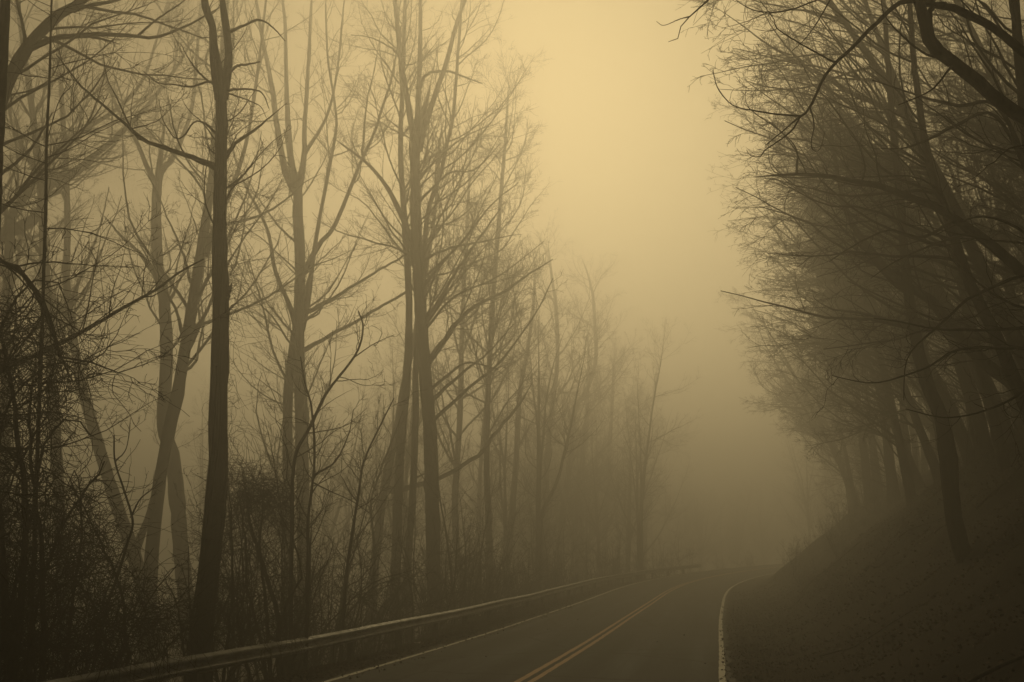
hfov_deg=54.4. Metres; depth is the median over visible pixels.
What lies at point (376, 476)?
sapling
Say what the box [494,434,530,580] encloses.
bare tree
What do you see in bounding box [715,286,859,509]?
bare tree
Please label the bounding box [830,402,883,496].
bare tree
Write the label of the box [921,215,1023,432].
bare tree
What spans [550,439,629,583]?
bare tree
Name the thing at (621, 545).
bare tree
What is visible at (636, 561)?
shrub
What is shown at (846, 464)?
bare tree
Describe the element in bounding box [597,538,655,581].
shrub
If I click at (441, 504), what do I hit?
sapling
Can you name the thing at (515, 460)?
bare tree
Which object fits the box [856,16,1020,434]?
bare tree
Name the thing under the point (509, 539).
sapling
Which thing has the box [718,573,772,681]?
edge line
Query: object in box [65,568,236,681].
shrub
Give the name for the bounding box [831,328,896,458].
bare tree
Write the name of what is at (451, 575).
shrub
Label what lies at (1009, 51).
bare tree
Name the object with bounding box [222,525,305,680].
sapling
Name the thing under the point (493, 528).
bare tree
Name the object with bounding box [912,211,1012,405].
bare tree
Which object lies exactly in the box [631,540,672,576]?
shrub
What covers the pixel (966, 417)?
shrub
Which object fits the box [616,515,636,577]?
bare tree
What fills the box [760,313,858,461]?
bare tree
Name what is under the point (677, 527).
bare tree
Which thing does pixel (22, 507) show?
shrub
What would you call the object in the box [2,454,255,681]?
vine thicket
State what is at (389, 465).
bare tree
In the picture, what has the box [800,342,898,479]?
bare tree
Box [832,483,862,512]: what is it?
shrub
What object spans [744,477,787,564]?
bare tree
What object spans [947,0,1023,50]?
bare tree
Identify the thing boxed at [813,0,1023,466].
bare tree
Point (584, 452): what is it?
bare tree
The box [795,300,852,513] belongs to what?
bare tree
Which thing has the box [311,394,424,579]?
bare tree
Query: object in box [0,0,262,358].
bare tree
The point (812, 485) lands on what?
bare tree
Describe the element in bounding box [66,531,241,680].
shrub
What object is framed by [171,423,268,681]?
sapling
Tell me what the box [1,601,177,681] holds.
shrub
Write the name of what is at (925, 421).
bare tree
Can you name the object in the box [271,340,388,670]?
sapling
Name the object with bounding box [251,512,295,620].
bare tree
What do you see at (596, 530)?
bare tree
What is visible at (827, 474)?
bare tree
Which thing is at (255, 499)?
vine thicket
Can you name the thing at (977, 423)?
bare tree
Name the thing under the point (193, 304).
bare tree
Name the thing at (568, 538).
bare tree
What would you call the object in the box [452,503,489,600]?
sapling
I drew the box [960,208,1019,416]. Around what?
bare tree
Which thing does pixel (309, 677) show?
dead leaves
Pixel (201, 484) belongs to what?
bare tree
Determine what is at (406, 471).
bare tree
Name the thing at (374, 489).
sapling
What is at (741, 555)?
bare tree
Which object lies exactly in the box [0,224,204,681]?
vine thicket
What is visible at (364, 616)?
shrub
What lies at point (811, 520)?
bare tree
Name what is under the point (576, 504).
bare tree
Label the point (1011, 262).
tree branch
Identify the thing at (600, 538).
bare tree
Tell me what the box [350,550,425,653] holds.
shrub
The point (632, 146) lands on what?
sky
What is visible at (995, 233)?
bare tree
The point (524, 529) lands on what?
bare tree
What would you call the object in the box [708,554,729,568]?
shrub
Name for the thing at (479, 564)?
shrub
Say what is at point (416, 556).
sapling
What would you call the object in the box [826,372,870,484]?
bare tree
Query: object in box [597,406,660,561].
bare tree
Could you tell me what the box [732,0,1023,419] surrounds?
bare tree
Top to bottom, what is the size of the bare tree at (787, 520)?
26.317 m
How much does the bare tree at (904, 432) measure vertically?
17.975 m
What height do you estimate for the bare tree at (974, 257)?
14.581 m
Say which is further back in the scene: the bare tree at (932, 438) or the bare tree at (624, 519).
the bare tree at (624, 519)
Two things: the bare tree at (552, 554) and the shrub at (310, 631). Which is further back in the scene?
the bare tree at (552, 554)
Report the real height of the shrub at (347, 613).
4.895 m
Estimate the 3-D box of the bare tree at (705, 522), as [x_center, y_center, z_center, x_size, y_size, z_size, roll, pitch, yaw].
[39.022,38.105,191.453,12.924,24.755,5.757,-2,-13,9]
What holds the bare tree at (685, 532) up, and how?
on the ground at (972, 659)
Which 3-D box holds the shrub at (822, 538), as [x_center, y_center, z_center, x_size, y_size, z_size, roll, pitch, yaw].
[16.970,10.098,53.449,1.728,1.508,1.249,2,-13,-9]
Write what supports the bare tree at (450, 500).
on the ground at (972, 659)
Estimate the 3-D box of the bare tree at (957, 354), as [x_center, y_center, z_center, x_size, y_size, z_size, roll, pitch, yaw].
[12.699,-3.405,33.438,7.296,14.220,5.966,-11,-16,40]
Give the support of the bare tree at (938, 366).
on the ground at (972, 659)
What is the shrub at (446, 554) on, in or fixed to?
on the ground at (972, 659)
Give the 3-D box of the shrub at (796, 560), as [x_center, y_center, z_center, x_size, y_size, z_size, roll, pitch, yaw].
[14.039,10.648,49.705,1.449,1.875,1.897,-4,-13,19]
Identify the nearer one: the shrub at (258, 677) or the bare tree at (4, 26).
the bare tree at (4, 26)
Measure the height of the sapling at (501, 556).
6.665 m
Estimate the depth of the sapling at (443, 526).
55.05 m
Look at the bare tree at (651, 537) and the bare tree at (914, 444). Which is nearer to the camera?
the bare tree at (914, 444)
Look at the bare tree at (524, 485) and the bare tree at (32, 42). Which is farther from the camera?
the bare tree at (524, 485)
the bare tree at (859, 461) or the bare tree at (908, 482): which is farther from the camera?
the bare tree at (859, 461)
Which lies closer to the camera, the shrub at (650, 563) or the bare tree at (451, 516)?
the shrub at (650, 563)
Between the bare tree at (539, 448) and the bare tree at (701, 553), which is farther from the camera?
the bare tree at (701, 553)
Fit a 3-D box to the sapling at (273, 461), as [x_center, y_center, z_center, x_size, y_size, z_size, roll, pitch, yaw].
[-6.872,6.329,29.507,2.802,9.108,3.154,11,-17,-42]
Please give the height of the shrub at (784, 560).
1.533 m
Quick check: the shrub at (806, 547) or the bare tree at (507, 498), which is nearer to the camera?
the shrub at (806, 547)
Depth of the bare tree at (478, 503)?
88.19 m
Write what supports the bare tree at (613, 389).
on the ground at (972, 659)
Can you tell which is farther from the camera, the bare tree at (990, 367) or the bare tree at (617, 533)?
the bare tree at (617, 533)
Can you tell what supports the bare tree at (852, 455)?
on the ground at (972, 659)
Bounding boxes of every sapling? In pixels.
[62,406,181,672]
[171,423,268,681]
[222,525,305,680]
[231,404,330,667]
[235,571,285,681]
[239,297,402,672]
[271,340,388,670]
[302,442,407,659]
[322,445,403,662]
[322,496,391,659]
[330,388,420,661]
[332,397,416,652]
[357,550,391,648]
[374,498,453,647]
[397,408,477,620]
[398,481,449,613]
[416,466,484,605]
[420,498,464,597]
[422,534,449,610]
[440,499,489,623]
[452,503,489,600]
[468,468,518,616]
[469,506,503,582]
[476,533,519,604]
[485,502,532,611]
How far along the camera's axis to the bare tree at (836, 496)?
151.01 m
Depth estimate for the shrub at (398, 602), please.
31.62 m
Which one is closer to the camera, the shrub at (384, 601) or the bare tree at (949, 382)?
the shrub at (384, 601)
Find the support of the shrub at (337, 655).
on the ground at (972, 659)
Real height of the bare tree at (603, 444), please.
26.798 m
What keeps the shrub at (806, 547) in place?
on the ground at (972, 659)
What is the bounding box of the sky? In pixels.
[0,0,1023,595]
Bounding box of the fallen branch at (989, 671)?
[966,654,1023,681]
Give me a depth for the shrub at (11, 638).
14.45 m
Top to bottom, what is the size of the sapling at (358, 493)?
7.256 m
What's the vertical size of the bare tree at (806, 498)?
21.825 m
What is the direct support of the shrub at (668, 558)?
on the ground at (972, 659)
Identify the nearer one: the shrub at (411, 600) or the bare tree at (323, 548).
the shrub at (411, 600)
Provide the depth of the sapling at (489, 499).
54.14 m
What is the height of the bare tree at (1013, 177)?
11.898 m
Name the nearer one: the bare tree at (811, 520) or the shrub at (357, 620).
the shrub at (357, 620)
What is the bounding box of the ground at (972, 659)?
[10,419,1023,681]
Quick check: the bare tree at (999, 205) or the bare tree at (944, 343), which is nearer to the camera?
the bare tree at (999, 205)
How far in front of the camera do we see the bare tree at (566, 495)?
107.32 m
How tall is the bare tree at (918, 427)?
12.259 m
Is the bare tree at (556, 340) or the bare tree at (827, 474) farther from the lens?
the bare tree at (827, 474)
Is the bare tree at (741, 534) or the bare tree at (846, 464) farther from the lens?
the bare tree at (741, 534)
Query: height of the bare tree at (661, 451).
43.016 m
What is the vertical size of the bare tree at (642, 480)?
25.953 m
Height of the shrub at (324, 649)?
5.288 m
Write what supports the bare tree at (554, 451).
on the ground at (972, 659)
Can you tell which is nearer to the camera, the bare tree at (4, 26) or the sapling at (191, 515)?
the bare tree at (4, 26)
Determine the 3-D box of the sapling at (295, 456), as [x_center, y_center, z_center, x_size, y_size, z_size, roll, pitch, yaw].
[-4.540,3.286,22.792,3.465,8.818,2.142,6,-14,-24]
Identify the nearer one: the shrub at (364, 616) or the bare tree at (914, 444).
the shrub at (364, 616)
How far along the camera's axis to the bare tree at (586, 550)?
111.77 m
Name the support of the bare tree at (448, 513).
on the ground at (972, 659)
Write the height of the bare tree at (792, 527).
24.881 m
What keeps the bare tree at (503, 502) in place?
on the ground at (972, 659)
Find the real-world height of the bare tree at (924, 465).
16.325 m
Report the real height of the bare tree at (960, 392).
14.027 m
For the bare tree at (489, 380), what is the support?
on the ground at (972, 659)
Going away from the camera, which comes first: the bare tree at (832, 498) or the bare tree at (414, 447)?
the bare tree at (414, 447)
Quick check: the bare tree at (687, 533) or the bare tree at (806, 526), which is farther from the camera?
the bare tree at (687, 533)
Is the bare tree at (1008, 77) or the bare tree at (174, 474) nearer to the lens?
the bare tree at (1008, 77)
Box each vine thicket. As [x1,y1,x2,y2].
[0,199,243,668]
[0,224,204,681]
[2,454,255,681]
[128,457,310,681]
[180,428,344,680]
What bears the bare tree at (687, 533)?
on the ground at (972, 659)
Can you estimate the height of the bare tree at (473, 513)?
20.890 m
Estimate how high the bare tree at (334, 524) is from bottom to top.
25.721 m
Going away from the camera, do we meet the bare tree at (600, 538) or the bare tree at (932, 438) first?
the bare tree at (932, 438)
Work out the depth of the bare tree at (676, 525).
218.91 m
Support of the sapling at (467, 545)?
on the ground at (972, 659)
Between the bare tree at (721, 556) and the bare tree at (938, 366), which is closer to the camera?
the bare tree at (938, 366)
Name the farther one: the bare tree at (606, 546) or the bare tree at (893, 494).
the bare tree at (606, 546)
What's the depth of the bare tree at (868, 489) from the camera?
53.87 m
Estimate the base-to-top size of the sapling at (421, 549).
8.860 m
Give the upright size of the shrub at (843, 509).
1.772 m
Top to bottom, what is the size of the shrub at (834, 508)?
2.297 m
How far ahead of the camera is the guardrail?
22.03 m
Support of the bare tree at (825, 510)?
on the ground at (972, 659)
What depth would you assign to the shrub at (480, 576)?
46.69 m
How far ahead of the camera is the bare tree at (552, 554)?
121.53 m
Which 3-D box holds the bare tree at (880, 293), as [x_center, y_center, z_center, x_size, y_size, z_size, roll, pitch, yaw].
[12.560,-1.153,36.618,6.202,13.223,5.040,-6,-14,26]
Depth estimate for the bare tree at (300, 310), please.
53.95 m
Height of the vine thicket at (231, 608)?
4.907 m
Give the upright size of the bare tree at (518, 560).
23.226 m
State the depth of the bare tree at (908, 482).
34.64 m
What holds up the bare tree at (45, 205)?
on the ground at (972, 659)
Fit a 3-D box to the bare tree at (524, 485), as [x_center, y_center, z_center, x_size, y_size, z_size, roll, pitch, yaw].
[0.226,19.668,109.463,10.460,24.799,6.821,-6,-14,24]
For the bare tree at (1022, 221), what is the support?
on the ground at (972, 659)
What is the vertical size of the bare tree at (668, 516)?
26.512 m
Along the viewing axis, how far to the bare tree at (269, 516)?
126.06 m
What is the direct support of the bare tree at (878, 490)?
on the ground at (972, 659)
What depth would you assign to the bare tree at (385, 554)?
80.39 m
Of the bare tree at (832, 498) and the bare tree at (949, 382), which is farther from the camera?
the bare tree at (832, 498)
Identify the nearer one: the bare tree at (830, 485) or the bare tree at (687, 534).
the bare tree at (830, 485)
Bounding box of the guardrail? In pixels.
[43,564,700,681]
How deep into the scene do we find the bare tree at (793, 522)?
150.45 m
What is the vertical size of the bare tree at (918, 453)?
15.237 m
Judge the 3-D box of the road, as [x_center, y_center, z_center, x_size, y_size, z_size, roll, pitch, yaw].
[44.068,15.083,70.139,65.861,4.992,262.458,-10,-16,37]
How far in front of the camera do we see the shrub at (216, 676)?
22.16 m
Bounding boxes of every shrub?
[0,491,66,583]
[0,503,86,681]
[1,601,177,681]
[56,577,170,677]
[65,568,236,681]
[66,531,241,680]
[146,508,310,681]
[159,508,282,681]
[177,493,364,678]
[178,487,362,681]
[236,509,415,668]
[251,501,436,670]
[257,511,399,664]
[272,573,377,676]
[297,625,364,661]
[304,582,410,663]
[315,539,456,660]
[322,533,434,645]
[337,593,411,653]
[346,587,388,650]
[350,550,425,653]
[355,560,448,639]
[370,571,438,650]
[376,493,496,635]
[378,562,441,641]
[384,520,489,624]
[393,515,506,617]
[422,513,490,619]
[433,512,508,617]
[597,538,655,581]
[610,542,647,581]
[622,551,644,580]
[626,543,671,578]
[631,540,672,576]
[648,537,694,575]
[669,530,702,572]
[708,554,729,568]
[730,549,759,566]
[775,545,792,564]
[781,539,805,569]
[788,537,806,558]
[798,535,817,554]
[812,518,837,541]
[822,490,849,526]
[828,493,854,520]
[830,499,854,528]
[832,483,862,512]
[872,453,912,497]
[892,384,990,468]
[896,448,926,492]
[956,403,989,430]
[976,353,1013,421]
[978,395,1023,444]
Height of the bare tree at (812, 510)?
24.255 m
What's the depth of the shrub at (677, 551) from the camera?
95.54 m
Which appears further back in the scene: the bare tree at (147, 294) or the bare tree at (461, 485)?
the bare tree at (461, 485)
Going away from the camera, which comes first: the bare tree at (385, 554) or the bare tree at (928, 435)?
the bare tree at (385, 554)
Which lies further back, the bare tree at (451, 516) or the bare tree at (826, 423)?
the bare tree at (451, 516)
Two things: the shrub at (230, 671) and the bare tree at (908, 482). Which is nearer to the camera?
the shrub at (230, 671)
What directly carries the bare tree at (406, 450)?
on the ground at (972, 659)
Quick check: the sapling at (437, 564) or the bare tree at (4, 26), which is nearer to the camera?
the bare tree at (4, 26)
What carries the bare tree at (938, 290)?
on the ground at (972, 659)
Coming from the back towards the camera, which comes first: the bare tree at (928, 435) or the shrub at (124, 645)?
the bare tree at (928, 435)
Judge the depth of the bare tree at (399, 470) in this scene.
54.28 m
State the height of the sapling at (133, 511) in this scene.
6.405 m
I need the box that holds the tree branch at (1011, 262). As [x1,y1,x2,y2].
[744,89,1023,312]
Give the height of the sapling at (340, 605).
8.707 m
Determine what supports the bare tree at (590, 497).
on the ground at (972, 659)
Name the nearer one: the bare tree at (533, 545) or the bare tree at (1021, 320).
the bare tree at (1021, 320)
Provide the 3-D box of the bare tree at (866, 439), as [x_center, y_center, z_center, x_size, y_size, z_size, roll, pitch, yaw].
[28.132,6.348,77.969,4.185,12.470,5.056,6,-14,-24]
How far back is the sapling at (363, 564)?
35.24 m
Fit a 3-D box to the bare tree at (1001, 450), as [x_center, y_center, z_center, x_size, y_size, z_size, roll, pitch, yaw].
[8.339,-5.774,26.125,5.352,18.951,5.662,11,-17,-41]
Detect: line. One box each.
[324,564,771,681]
[514,566,780,681]
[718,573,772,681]
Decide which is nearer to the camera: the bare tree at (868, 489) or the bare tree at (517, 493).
the bare tree at (868, 489)
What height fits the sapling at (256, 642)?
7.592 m
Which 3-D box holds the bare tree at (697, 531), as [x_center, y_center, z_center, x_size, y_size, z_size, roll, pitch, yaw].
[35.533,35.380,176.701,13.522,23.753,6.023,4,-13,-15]
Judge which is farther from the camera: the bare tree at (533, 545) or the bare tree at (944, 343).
the bare tree at (533, 545)
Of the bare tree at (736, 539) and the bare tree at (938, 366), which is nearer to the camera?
the bare tree at (938, 366)
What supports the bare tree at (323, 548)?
on the ground at (972, 659)
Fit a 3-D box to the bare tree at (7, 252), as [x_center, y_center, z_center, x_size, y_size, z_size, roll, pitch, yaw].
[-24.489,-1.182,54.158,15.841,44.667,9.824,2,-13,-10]
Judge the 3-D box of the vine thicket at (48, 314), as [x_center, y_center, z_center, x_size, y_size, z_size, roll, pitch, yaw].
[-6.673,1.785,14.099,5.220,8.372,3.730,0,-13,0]
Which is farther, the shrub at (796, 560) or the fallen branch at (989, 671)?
the shrub at (796, 560)
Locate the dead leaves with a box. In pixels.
[248,432,1023,681]
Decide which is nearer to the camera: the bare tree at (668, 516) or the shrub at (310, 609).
the shrub at (310, 609)
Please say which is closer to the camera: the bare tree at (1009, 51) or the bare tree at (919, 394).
the bare tree at (1009, 51)
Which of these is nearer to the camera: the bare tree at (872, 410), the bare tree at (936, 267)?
the bare tree at (936, 267)
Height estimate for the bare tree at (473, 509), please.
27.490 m
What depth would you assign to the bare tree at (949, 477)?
19.20 m
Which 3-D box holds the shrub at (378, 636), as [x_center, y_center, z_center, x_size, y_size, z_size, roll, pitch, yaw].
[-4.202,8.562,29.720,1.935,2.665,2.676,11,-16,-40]
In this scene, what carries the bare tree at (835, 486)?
on the ground at (972, 659)
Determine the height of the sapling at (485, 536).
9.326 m
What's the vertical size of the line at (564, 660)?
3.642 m
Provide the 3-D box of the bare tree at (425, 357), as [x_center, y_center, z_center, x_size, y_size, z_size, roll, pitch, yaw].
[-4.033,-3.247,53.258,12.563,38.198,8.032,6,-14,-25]
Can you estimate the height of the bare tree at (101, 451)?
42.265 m
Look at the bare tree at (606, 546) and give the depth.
132.13 m
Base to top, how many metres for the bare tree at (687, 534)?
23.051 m
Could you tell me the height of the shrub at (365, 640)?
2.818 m
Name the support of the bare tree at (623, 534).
on the ground at (972, 659)
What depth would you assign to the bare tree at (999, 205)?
34.73 m
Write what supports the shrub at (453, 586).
on the ground at (972, 659)
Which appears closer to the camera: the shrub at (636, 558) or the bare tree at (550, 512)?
the shrub at (636, 558)
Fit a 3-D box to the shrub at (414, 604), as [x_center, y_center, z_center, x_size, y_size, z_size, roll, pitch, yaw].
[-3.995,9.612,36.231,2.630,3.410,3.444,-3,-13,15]
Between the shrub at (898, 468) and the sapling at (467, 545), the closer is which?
the sapling at (467, 545)
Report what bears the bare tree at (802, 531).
on the ground at (972, 659)
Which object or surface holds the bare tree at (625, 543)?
on the ground at (972, 659)
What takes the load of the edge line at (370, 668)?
on the road
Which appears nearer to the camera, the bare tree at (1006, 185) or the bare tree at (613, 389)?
the bare tree at (1006, 185)
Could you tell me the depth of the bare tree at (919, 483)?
41.77 m
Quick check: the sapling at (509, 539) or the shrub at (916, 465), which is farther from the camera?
the sapling at (509, 539)
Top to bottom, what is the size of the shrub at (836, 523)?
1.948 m
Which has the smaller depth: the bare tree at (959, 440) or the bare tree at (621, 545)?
the bare tree at (959, 440)
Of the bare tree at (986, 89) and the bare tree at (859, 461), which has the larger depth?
the bare tree at (859, 461)
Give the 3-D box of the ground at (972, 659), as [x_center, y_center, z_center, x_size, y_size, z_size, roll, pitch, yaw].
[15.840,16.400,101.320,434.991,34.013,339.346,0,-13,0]
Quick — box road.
[318,563,786,681]
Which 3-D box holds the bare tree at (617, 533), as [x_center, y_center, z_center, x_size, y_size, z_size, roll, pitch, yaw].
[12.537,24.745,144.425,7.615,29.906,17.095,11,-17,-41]
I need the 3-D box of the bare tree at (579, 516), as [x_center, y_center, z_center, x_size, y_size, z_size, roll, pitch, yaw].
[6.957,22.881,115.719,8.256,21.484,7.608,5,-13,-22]
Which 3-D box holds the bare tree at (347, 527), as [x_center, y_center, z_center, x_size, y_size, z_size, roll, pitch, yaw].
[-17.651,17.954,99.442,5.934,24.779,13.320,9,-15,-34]
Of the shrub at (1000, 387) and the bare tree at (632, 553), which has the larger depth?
the bare tree at (632, 553)
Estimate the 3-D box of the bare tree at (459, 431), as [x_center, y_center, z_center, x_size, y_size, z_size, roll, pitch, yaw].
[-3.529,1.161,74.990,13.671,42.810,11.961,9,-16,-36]
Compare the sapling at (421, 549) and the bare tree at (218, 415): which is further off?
the sapling at (421, 549)
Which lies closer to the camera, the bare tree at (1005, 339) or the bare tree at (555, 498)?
the bare tree at (1005, 339)
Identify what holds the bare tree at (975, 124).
on the ground at (972, 659)
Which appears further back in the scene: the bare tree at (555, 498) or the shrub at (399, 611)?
the bare tree at (555, 498)
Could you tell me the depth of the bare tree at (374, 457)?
131.17 m
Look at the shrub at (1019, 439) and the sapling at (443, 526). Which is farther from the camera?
the sapling at (443, 526)
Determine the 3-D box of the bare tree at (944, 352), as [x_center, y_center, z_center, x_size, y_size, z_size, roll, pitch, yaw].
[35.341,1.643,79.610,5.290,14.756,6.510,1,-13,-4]
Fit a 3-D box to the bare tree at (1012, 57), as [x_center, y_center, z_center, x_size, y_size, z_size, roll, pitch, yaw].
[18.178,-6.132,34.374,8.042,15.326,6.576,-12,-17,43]
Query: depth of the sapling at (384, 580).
50.20 m
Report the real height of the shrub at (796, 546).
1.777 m
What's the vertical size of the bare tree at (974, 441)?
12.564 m
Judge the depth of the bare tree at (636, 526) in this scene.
221.51 m
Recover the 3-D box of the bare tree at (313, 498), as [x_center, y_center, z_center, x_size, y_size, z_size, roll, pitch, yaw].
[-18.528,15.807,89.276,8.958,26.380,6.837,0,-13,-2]
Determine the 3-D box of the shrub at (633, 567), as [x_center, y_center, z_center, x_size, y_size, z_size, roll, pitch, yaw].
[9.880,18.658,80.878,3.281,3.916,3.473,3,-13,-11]
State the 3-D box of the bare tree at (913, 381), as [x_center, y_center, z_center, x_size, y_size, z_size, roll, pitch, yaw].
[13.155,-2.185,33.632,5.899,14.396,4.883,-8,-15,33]
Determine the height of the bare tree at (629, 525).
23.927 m
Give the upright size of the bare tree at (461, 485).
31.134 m
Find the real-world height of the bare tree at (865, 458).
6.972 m
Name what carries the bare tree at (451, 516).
on the ground at (972, 659)
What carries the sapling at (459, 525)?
on the ground at (972, 659)
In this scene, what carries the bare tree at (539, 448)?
on the ground at (972, 659)
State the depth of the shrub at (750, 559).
108.90 m
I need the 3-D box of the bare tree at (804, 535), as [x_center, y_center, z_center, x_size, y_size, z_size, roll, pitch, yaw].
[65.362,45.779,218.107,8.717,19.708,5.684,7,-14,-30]
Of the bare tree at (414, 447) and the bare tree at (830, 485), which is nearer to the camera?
the bare tree at (414, 447)
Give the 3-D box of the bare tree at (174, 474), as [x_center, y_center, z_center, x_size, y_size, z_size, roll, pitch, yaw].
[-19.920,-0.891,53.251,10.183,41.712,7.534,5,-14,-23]
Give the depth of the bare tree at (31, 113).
52.01 m
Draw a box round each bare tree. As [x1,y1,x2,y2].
[0,0,33,229]
[0,0,196,681]
[0,0,204,681]
[0,0,213,678]
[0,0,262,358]
[0,188,247,375]
[1,0,167,676]
[1,0,244,218]
[30,0,293,681]
[84,0,242,680]
[89,0,351,662]
[181,371,241,560]
[199,0,447,663]
[248,429,282,636]
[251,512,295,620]
[259,376,351,562]
[271,314,465,643]
[309,362,394,664]
[310,0,566,627]
[310,400,380,645]
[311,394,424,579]
[312,434,357,633]
[320,0,472,648]
[321,0,551,642]
[333,383,421,650]
[347,308,460,604]
[352,383,391,609]
[362,63,532,646]
[370,95,570,607]
[402,414,511,629]
[413,29,562,600]
[420,440,482,609]
[438,233,534,614]
[438,403,502,622]
[439,429,501,602]
[439,446,501,590]
[447,411,553,589]
[459,420,558,602]
[459,468,498,558]
[462,327,550,597]
[466,437,534,574]
[470,232,569,608]
[490,409,558,545]
[490,451,552,548]
[493,301,612,588]
[493,433,555,605]
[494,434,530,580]
[498,208,610,589]
[507,404,573,552]
[507,437,564,587]
[518,418,576,580]
[519,405,605,578]
[520,288,627,587]
[530,406,610,565]
[532,239,648,586]
[534,407,599,593]
[542,448,609,574]
[550,416,635,562]
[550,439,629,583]
[550,456,588,579]
[551,318,655,582]
[551,405,625,573]
[554,416,619,576]
[554,418,612,586]
[559,412,643,582]
[584,425,627,572]
[585,493,615,559]
[586,407,660,578]
[587,336,697,576]
[588,465,636,581]
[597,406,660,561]
[600,378,687,580]
[612,507,633,572]
[614,316,699,579]
[614,418,696,555]
[615,497,636,568]
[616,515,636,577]
[632,493,653,552]
[647,482,669,567]
[652,490,691,573]
[654,500,703,571]
[656,0,1023,182]
[658,482,703,573]
[670,474,695,572]
[671,492,705,573]
[677,0,1023,379]
[681,476,747,565]
[682,481,746,570]
[687,487,726,570]
[700,495,732,568]
[705,92,974,464]
[709,164,925,491]
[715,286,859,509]
[718,0,971,563]
[720,482,752,563]
[721,480,754,566]
[722,109,940,481]
[725,480,769,566]
[727,0,992,454]
[730,32,1017,443]
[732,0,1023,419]
[742,96,916,505]
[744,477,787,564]
[755,0,1010,474]
[757,47,1023,428]
[757,140,923,391]
[758,332,859,505]
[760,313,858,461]
[765,136,957,446]
[767,418,822,539]
[769,481,803,555]
[770,167,958,452]
[770,461,842,540]
[771,346,862,497]
[773,97,1013,395]
[775,298,858,508]
[778,470,817,556]
[781,429,830,543]
[781,459,843,537]
[783,394,842,519]
[786,232,873,506]
[787,441,842,530]
[788,487,819,551]
[789,500,831,558]
[794,508,813,549]
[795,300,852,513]
[800,150,911,506]
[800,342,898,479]
[800,440,843,529]
[804,0,1023,315]
[811,64,964,445]
[812,221,883,500]
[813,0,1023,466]
[814,445,842,528]
[815,446,847,529]
[822,458,846,524]
[825,407,863,503]
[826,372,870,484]
[828,375,886,488]
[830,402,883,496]
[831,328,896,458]
[838,154,935,494]
[838,354,883,469]
[841,391,884,491]
[843,154,1008,459]
[845,84,972,444]
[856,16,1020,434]
[857,249,953,473]
[871,294,920,473]
[885,229,950,461]
[888,318,927,472]
[890,293,944,416]
[892,0,1023,316]
[895,389,929,469]
[898,86,1023,357]
[908,0,1023,295]
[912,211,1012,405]
[921,5,1023,380]
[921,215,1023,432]
[927,311,970,382]
[929,247,979,388]
[931,334,958,409]
[937,344,967,428]
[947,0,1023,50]
[954,115,1023,379]
[956,41,1023,261]
[957,0,1023,335]
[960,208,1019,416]
[983,7,1023,143]
[986,6,1023,205]

